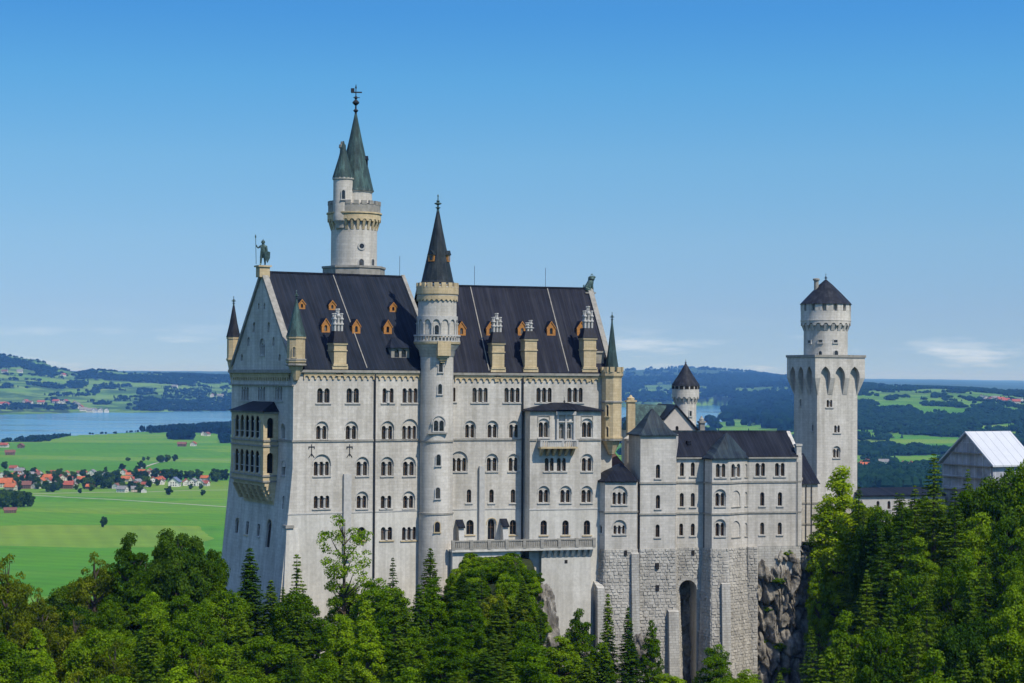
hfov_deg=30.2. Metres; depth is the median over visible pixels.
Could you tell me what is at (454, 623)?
shrub
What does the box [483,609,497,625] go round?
shrub
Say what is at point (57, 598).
broadleaf tree
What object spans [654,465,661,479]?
window
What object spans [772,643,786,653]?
grass tuft
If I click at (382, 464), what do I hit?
window
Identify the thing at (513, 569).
birch tree
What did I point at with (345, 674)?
spruce tree
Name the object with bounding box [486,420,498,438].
window
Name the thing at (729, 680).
broadleaf tree
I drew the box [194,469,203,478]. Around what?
meadow tree
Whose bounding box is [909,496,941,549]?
broadleaf tree
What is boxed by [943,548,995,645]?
broadleaf tree
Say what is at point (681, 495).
window
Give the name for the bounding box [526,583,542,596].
shrub
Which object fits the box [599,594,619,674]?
spruce tree
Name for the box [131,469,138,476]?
meadow tree
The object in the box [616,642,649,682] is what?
spruce tree
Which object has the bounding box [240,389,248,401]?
window
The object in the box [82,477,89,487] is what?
meadow tree
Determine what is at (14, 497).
meadow tree
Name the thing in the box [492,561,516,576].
shrub
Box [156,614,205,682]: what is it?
broadleaf tree
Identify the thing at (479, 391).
window
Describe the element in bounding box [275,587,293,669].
spruce tree
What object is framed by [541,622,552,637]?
shrub
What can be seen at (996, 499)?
broadleaf tree
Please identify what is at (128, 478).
village house
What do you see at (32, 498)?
meadow tree
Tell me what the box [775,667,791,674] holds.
grass tuft
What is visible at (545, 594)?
rock outcrop
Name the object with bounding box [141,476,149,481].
meadow tree
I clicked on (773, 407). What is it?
bay forest
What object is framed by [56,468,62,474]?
meadow tree
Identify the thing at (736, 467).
window
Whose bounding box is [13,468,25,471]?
village house
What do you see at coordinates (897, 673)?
spruce tree
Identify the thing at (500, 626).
spruce tree
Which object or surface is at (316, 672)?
broadleaf tree
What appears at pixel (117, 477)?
meadow tree
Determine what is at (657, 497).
window
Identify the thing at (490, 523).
door
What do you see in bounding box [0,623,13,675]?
broadleaf tree
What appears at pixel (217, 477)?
meadow tree
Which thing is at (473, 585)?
shrub
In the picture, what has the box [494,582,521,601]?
shrub
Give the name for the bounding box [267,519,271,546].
window
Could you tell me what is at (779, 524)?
window
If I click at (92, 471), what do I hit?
village house
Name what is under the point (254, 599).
spruce tree
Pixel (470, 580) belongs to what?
shrub
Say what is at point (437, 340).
stair turret
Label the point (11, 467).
village house
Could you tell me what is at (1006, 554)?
broadleaf tree
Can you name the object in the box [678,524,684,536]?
window
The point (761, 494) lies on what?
window
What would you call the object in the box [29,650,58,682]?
broadleaf tree
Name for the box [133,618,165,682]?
spruce tree
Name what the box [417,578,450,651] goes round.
tree
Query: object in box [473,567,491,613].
young spruce
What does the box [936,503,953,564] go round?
spruce tree
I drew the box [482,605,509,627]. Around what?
shrub
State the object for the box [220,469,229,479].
meadow tree
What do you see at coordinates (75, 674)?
broadleaf tree
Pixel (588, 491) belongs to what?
window
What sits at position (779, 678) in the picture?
spruce tree
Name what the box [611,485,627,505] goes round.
window
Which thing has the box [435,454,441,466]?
window
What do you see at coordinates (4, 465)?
meadow tree
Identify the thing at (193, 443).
barn
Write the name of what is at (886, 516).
broadleaf tree
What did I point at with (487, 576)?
shrub
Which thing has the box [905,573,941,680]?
spruce tree
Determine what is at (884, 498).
gallery wing
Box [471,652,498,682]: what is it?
spruce tree
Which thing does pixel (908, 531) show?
broadleaf tree
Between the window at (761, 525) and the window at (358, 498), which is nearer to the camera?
the window at (358, 498)
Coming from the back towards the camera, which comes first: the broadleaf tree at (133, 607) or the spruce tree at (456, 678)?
the broadleaf tree at (133, 607)
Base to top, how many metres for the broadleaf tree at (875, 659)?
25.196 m
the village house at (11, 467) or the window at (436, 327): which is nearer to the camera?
the window at (436, 327)
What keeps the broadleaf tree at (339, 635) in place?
on the ground
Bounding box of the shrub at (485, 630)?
[482,626,496,647]
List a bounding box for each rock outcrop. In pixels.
[537,583,556,611]
[539,598,560,674]
[631,633,650,671]
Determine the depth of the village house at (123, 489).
2505.48 m
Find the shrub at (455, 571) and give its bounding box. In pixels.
[445,568,462,583]
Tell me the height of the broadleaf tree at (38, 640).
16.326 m
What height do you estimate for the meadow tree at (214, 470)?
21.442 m
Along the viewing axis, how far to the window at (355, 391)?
289.79 m
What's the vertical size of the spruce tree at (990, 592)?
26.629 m
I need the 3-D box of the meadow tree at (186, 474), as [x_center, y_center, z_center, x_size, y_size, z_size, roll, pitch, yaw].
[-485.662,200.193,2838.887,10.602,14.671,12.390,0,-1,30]
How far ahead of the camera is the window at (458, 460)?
297.82 m
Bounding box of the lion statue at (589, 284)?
[583,274,595,291]
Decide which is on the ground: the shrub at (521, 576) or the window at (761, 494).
the shrub at (521, 576)
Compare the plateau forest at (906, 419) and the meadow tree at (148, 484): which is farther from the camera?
the plateau forest at (906, 419)
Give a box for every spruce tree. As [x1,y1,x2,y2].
[10,672,19,682]
[130,631,149,680]
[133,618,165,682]
[212,548,264,679]
[222,642,251,677]
[232,615,260,668]
[238,561,264,634]
[255,580,283,677]
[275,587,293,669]
[278,596,318,682]
[281,651,300,682]
[293,653,307,682]
[337,660,354,682]
[375,626,417,682]
[402,584,432,669]
[414,548,445,623]
[420,612,442,676]
[449,573,470,607]
[449,672,463,682]
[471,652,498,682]
[481,597,514,649]
[485,630,509,682]
[487,636,514,671]
[499,665,519,682]
[509,579,536,635]
[578,656,596,682]
[592,643,617,682]
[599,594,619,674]
[615,608,639,682]
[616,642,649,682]
[774,672,784,682]
[797,627,824,682]
[810,655,832,682]
[821,507,868,652]
[829,487,864,654]
[835,647,851,682]
[844,509,893,650]
[853,570,883,674]
[856,525,895,646]
[873,494,920,647]
[879,667,889,682]
[881,589,902,667]
[887,657,905,682]
[892,493,901,529]
[898,454,956,600]
[903,619,926,682]
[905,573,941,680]
[906,485,930,584]
[929,487,978,605]
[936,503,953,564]
[951,650,974,682]
[955,577,979,632]
[961,469,975,495]
[968,541,998,648]
[973,645,991,682]
[1019,654,1023,682]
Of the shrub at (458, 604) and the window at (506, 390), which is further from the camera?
the window at (506, 390)
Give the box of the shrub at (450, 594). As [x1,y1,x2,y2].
[446,585,458,600]
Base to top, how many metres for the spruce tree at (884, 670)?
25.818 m
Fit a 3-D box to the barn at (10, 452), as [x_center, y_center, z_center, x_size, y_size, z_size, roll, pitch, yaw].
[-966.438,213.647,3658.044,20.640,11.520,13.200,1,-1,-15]
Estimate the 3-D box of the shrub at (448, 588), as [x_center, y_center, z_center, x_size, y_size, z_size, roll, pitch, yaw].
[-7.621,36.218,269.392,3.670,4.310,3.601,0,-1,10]
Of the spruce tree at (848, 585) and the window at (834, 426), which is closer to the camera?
the spruce tree at (848, 585)
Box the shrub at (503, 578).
[495,574,514,590]
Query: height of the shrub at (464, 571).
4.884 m
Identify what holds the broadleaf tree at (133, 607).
on the ground
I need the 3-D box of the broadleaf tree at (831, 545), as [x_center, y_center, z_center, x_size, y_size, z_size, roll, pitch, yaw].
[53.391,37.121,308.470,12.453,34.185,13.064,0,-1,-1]
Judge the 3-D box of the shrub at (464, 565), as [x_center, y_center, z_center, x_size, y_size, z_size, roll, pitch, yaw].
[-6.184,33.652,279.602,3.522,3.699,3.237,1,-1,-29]
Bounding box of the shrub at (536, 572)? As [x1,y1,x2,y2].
[530,569,544,582]
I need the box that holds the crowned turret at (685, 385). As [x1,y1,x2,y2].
[671,362,699,425]
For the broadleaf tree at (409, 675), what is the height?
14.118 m
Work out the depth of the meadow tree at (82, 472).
2868.54 m
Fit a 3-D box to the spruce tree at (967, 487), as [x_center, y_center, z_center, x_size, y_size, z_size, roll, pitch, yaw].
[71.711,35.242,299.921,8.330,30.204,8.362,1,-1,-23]
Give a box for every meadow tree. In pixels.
[0,490,12,507]
[1,461,7,468]
[2,470,9,476]
[11,491,18,506]
[13,490,23,506]
[17,481,22,489]
[22,491,30,506]
[23,470,30,475]
[28,494,35,506]
[34,481,41,488]
[41,480,51,491]
[50,482,57,491]
[51,474,59,481]
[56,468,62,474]
[70,471,76,479]
[79,469,85,475]
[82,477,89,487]
[87,479,95,483]
[89,484,94,490]
[91,475,99,486]
[97,476,107,488]
[100,516,107,526]
[103,476,114,487]
[107,472,116,480]
[112,469,121,475]
[113,475,125,482]
[118,463,125,469]
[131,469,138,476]
[134,471,142,476]
[134,482,144,492]
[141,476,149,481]
[146,480,151,486]
[150,470,157,476]
[154,479,160,485]
[159,469,167,479]
[164,455,170,461]
[164,486,172,494]
[165,468,173,479]
[171,469,178,476]
[177,470,184,479]
[183,471,188,478]
[188,470,194,478]
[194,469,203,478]
[209,468,220,480]
[212,472,221,481]
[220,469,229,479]
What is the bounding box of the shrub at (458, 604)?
[447,600,469,618]
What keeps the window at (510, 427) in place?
in the palace
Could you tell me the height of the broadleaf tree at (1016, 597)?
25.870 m
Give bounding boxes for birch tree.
[316,514,373,664]
[506,554,525,573]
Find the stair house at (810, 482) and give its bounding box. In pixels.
[801,453,834,656]
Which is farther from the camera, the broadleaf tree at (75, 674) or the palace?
the palace
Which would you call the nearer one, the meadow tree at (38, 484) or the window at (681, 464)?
the window at (681, 464)
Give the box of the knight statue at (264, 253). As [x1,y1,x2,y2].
[255,234,269,264]
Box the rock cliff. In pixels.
[757,544,816,682]
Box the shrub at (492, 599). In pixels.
[481,594,508,623]
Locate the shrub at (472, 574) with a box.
[463,570,486,584]
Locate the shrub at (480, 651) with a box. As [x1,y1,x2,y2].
[470,647,490,662]
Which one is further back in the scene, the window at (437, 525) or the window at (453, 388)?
the window at (453, 388)
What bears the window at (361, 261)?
in the round tower at (353, 214)
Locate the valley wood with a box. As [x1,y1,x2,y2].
[857,466,941,490]
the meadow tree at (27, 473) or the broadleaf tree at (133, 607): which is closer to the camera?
the broadleaf tree at (133, 607)
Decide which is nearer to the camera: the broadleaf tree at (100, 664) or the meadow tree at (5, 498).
the broadleaf tree at (100, 664)
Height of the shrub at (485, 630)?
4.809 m
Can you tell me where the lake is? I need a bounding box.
[0,405,722,440]
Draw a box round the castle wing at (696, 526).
[593,408,802,682]
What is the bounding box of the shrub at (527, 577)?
[513,568,533,585]
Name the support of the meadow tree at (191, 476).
on the ground
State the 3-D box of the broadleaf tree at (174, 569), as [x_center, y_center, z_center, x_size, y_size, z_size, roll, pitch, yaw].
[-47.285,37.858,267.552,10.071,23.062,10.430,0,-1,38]
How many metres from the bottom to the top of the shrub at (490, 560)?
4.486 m
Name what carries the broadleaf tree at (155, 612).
on the ground
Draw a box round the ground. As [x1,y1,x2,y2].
[0,356,1023,682]
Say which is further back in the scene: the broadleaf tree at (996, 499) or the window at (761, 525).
the window at (761, 525)
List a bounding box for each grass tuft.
[772,578,785,585]
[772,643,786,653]
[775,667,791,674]
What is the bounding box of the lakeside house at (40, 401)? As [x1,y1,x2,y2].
[37,400,44,403]
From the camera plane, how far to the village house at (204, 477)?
2798.44 m
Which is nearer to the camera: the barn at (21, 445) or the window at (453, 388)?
the window at (453, 388)
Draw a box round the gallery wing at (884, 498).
[854,487,945,530]
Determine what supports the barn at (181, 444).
on the ground
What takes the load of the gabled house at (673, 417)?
on the ground
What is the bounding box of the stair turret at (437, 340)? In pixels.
[414,195,460,596]
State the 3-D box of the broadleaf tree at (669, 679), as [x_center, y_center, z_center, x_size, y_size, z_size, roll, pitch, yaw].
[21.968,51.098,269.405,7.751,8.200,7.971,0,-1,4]
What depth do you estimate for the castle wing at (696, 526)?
303.28 m
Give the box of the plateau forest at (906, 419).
[780,382,1023,469]
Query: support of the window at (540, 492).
in the palace
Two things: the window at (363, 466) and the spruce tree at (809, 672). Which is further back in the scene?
the window at (363, 466)
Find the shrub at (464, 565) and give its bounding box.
[459,558,475,569]
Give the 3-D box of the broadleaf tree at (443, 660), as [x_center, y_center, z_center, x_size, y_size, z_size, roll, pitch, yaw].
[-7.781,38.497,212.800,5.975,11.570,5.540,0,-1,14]
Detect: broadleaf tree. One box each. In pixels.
[0,553,35,663]
[0,588,17,639]
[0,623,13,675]
[0,640,35,682]
[13,587,59,651]
[18,606,68,682]
[21,627,53,682]
[23,655,50,682]
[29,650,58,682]
[40,584,86,635]
[50,610,97,682]
[52,603,98,659]
[60,551,117,630]
[60,627,124,682]
[66,670,84,682]
[78,566,123,611]
[88,599,133,666]
[88,629,139,679]
[90,641,141,682]
[93,674,137,682]
[101,532,155,634]
[120,575,161,651]
[131,592,171,682]
[144,528,213,620]
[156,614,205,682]
[160,594,218,646]
[164,666,196,682]
[166,608,225,680]
[183,656,218,682]
[191,549,231,625]
[201,590,255,649]
[203,642,244,682]
[221,674,259,682]
[238,635,306,682]
[264,590,323,662]
[289,617,343,666]
[292,658,353,682]
[318,614,361,682]
[324,584,363,649]
[344,620,390,682]
[349,578,391,637]
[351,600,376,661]
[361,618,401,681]
[370,588,408,632]
[371,587,416,663]
[394,667,418,682]
[395,626,432,682]
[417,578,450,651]
[418,634,467,682]
[423,627,478,682]
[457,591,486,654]
[502,646,542,675]
[508,642,561,682]
[543,635,585,682]
[563,608,597,682]
[586,642,621,682]
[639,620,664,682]
[650,673,684,682]
[692,644,733,682]
[711,678,749,682]
[737,669,761,682]
[803,562,833,668]
[805,465,865,650]
[818,610,864,682]
[838,505,882,596]
[847,516,894,622]
[850,626,912,682]
[858,510,897,571]
[876,508,929,602]
[877,575,938,678]
[885,536,940,652]
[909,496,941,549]
[915,647,956,682]
[927,563,979,640]
[927,616,999,682]
[936,490,996,567]
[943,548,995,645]
[957,512,1002,645]
[959,486,987,507]
[963,467,1023,593]
[976,607,1023,682]
[981,515,1023,609]
[988,585,1023,674]
[990,565,1023,629]
[1003,459,1023,551]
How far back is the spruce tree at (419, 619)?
244.22 m
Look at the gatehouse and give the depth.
338.42 m
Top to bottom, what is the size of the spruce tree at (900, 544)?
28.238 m
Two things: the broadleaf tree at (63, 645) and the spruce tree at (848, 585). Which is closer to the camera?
the broadleaf tree at (63, 645)
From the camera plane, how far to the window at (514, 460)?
300.45 m
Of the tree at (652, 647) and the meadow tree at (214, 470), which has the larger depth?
the meadow tree at (214, 470)
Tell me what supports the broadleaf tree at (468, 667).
on the ground
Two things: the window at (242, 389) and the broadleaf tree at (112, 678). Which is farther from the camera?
the window at (242, 389)
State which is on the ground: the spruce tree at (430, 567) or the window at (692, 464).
the spruce tree at (430, 567)
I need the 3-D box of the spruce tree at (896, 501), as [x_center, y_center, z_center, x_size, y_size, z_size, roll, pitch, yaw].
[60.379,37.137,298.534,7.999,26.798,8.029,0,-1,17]
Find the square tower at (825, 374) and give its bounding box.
[786,274,865,539]
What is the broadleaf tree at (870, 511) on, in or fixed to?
on the ground
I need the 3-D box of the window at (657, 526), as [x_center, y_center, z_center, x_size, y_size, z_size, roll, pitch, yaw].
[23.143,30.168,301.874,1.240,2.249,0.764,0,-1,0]
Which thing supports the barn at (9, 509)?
on the ground
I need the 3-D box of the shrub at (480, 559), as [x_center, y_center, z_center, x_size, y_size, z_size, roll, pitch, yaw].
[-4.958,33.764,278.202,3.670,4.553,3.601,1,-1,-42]
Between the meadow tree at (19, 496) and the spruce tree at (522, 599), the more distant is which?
the meadow tree at (19, 496)
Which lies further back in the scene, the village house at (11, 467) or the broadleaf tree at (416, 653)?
the village house at (11, 467)
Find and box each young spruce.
[289,554,310,630]
[387,558,398,598]
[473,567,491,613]
[535,605,552,681]
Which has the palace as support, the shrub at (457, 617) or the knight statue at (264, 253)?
the knight statue at (264, 253)
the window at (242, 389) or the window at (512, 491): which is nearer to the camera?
the window at (512, 491)
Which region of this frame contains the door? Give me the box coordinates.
[486,518,496,538]
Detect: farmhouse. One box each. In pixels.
[878,459,888,463]
[1011,399,1020,403]
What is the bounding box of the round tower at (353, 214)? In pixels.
[322,86,385,274]
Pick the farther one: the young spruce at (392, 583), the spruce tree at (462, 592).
the young spruce at (392, 583)
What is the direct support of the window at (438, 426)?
in the stair turret at (437, 340)
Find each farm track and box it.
[33,495,225,506]
[35,490,188,493]
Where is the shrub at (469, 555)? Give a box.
[458,552,479,566]
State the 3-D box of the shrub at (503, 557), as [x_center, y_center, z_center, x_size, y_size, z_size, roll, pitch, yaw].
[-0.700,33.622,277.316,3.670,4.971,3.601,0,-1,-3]
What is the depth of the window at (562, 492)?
299.72 m
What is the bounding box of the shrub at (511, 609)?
[506,606,515,623]
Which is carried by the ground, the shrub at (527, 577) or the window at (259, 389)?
the shrub at (527, 577)
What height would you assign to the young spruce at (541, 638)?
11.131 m
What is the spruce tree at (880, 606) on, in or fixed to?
on the ground
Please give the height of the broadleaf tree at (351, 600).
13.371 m
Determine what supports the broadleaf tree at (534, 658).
on the ground
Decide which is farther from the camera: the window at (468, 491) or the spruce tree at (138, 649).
the window at (468, 491)
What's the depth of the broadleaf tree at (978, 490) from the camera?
298.70 m
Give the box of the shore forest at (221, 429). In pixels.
[139,421,230,442]
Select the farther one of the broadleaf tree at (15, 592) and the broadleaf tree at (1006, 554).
the broadleaf tree at (1006, 554)
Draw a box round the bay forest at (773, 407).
[620,365,793,441]
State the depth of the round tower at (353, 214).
313.17 m
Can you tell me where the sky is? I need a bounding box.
[0,0,1023,380]
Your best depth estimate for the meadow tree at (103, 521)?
1926.09 m
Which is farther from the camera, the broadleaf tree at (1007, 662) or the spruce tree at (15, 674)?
the broadleaf tree at (1007, 662)
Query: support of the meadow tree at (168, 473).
on the ground
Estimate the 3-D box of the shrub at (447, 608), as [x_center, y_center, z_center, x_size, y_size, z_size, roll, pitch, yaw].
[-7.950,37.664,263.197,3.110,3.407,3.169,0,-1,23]
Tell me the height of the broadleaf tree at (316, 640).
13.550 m
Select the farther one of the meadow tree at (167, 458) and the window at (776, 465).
the meadow tree at (167, 458)
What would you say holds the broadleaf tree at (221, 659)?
on the ground
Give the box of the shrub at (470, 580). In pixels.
[460,577,480,595]
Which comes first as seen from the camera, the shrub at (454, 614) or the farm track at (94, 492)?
the shrub at (454, 614)
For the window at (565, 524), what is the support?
in the palace
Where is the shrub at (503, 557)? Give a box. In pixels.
[499,555,515,563]
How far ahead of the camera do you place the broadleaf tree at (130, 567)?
260.36 m
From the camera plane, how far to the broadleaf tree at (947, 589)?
258.66 m
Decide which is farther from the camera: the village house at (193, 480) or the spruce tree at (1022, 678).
the village house at (193, 480)
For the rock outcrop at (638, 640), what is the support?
on the ground
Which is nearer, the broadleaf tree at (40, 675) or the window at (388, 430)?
the broadleaf tree at (40, 675)
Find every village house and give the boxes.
[0,477,13,487]
[3,483,18,489]
[8,465,19,470]
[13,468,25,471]
[18,481,31,488]
[42,474,52,478]
[59,474,66,480]
[61,481,74,488]
[87,469,96,475]
[112,483,119,488]
[116,485,128,492]
[121,476,132,481]
[168,477,181,486]
[182,478,188,485]
[188,478,197,485]
[195,479,203,485]
[200,475,209,480]
[202,480,210,485]
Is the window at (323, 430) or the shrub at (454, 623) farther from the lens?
the window at (323, 430)
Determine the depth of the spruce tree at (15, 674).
197.54 m
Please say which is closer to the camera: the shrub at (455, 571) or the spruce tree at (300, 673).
the spruce tree at (300, 673)
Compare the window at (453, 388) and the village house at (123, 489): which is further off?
the village house at (123, 489)
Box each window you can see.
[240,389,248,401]
[259,338,264,356]
[259,389,264,401]
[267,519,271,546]
[273,389,282,401]
[312,454,331,476]
[312,496,330,509]
[315,388,331,403]
[315,421,328,440]
[344,421,358,440]
[345,388,360,403]
[355,456,369,476]
[355,491,368,509]
[358,242,365,249]
[358,258,364,264]
[370,258,374,265]
[379,496,392,509]
[379,527,393,541]
[380,420,394,440]
[380,456,393,476]
[381,389,395,403]
[400,527,417,541]
[401,388,419,403]
[401,418,418,440]
[402,456,416,476]
[402,491,415,509]
[431,415,445,431]
[433,521,440,532]
[434,324,439,333]
[434,487,440,499]
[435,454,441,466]
[436,360,444,372]
[437,383,442,394]
[453,388,456,402]
[453,451,467,472]
[464,420,476,438]
[465,489,472,503]
[465,520,475,535]
[471,388,489,403]
[485,453,498,472]
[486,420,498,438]
[488,489,495,503]
[503,388,521,403]
[507,453,519,472]
[508,420,520,438]
[509,489,516,503]
[509,520,517,535]
[535,388,550,403]
[537,418,549,438]
[537,485,550,503]
[539,520,548,536]
[543,458,555,472]
[556,458,567,472]
[559,424,572,439]
[559,485,571,503]
[561,520,570,535]
[567,388,584,403]
[580,418,593,438]
[580,453,593,472]
[580,485,592,503]
[582,520,591,535]
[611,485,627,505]
[612,519,626,535]
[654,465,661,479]
[654,495,661,509]
[654,524,661,538]
[678,463,685,477]
[678,493,685,507]
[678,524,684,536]
[689,463,696,477]
[689,493,696,507]
[689,524,696,536]
[714,464,726,478]
[714,488,726,507]
[714,518,726,537]
[730,464,741,478]
[754,463,766,477]
[759,492,765,506]
[759,523,765,535]
[773,463,786,477]
[776,492,783,506]
[776,523,783,535]
[832,445,840,458]
[833,426,841,433]
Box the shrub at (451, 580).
[444,575,458,588]
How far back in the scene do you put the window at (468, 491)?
298.18 m
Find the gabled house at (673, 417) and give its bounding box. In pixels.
[612,395,705,468]
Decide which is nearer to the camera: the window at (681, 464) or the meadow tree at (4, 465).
the window at (681, 464)
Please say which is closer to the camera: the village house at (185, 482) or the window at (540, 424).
the window at (540, 424)
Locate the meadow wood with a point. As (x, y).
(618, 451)
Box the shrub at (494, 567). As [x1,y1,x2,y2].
[487,564,501,582]
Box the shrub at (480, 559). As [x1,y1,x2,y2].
[467,556,485,568]
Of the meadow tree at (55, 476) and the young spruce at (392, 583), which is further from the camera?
the meadow tree at (55, 476)
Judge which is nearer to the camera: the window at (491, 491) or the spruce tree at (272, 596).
the spruce tree at (272, 596)
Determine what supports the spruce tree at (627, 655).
on the ground
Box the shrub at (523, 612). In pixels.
[511,606,536,628]
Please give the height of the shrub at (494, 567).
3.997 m
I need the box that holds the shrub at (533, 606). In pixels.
[517,595,547,630]
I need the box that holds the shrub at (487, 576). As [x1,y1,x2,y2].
[477,565,496,582]
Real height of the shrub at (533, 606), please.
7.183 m
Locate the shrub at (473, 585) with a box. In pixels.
[468,582,491,598]
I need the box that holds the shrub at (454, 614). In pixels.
[448,610,463,628]
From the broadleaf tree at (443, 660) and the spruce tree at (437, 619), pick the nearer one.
the broadleaf tree at (443, 660)
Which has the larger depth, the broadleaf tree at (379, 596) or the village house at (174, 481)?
the village house at (174, 481)
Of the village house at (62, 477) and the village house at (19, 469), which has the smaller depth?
the village house at (62, 477)
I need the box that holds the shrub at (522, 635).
[509,621,539,649]
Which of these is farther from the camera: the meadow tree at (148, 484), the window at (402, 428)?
the meadow tree at (148, 484)
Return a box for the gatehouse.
[938,431,1023,514]
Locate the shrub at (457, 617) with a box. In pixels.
[448,610,483,628]
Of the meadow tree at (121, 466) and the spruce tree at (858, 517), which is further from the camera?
the meadow tree at (121, 466)
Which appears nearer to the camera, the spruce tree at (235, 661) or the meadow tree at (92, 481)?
the spruce tree at (235, 661)
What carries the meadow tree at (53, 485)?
on the ground
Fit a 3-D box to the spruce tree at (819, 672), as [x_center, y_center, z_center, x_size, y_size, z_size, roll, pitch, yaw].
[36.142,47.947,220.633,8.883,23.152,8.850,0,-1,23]
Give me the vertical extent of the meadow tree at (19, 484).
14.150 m
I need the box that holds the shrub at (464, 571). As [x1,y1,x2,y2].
[456,568,479,583]
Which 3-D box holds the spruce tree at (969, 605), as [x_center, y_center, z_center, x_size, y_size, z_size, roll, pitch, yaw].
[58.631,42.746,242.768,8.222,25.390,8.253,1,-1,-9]
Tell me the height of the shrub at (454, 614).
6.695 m
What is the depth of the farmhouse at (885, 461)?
3387.78 m
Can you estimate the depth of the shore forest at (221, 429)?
5138.66 m
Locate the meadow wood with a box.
[223,374,636,454]
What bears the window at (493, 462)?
in the palace
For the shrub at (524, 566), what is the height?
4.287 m
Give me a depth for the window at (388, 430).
292.70 m
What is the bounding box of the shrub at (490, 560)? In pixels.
[479,558,499,566]
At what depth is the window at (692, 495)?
304.96 m
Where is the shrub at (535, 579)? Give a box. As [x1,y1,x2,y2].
[525,577,540,588]
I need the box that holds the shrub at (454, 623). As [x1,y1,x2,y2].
[442,618,488,651]
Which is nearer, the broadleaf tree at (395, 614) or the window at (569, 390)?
the broadleaf tree at (395, 614)
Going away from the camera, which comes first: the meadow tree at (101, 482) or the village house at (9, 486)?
the village house at (9, 486)
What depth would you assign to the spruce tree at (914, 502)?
295.30 m
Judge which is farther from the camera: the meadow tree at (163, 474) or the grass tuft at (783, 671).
the meadow tree at (163, 474)
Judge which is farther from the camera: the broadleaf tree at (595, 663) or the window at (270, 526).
the window at (270, 526)
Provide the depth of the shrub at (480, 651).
239.26 m
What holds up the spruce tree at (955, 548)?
on the ground
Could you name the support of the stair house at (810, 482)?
on the ground
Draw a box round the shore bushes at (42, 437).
[1,429,138,441]
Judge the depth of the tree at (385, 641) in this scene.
234.79 m
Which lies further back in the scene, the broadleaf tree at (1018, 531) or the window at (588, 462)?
the window at (588, 462)
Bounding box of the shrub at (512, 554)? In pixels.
[504,552,521,563]
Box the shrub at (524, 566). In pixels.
[514,565,529,574]
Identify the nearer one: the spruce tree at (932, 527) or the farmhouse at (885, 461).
the spruce tree at (932, 527)
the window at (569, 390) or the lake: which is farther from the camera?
the lake
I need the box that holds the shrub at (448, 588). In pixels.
[444,582,457,601]
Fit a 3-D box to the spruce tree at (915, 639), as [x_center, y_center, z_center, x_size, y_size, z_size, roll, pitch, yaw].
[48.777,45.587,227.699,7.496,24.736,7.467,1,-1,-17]
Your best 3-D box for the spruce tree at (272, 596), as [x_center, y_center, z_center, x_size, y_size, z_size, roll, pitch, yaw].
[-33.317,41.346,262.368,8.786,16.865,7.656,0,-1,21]
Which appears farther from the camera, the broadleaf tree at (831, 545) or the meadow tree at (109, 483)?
the meadow tree at (109, 483)
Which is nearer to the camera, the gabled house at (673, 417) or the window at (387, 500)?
the window at (387, 500)
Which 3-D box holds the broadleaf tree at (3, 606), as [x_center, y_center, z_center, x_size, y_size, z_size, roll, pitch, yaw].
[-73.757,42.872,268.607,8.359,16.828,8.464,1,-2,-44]
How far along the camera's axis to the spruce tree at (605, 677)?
257.35 m
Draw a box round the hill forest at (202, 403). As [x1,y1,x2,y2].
[0,353,231,410]
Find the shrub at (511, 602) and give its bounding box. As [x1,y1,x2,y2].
[505,599,515,609]
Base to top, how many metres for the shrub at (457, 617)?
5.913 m
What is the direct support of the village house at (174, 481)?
on the ground
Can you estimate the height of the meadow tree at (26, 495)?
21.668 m
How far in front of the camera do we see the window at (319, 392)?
287.46 m
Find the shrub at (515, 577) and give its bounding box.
[505,574,521,584]
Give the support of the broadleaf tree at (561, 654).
on the ground
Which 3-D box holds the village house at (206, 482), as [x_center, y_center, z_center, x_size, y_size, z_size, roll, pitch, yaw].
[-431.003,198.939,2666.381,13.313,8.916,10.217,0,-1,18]
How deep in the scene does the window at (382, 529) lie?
292.20 m
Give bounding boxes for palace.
[221,265,623,666]
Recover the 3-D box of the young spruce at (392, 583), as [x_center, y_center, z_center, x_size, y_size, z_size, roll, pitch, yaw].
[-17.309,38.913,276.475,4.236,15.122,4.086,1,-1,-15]
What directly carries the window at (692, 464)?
in the castle wing at (696, 526)
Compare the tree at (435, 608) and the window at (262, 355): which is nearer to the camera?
the tree at (435, 608)
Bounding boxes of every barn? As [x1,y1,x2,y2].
[0,443,9,447]
[3,507,16,512]
[4,450,15,454]
[17,443,24,447]
[177,442,186,446]
[190,441,197,445]
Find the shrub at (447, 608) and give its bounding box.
[445,601,452,610]
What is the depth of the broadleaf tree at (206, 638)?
245.02 m
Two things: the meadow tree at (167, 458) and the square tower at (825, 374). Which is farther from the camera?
the meadow tree at (167, 458)
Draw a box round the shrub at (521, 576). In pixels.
[510,570,524,581]

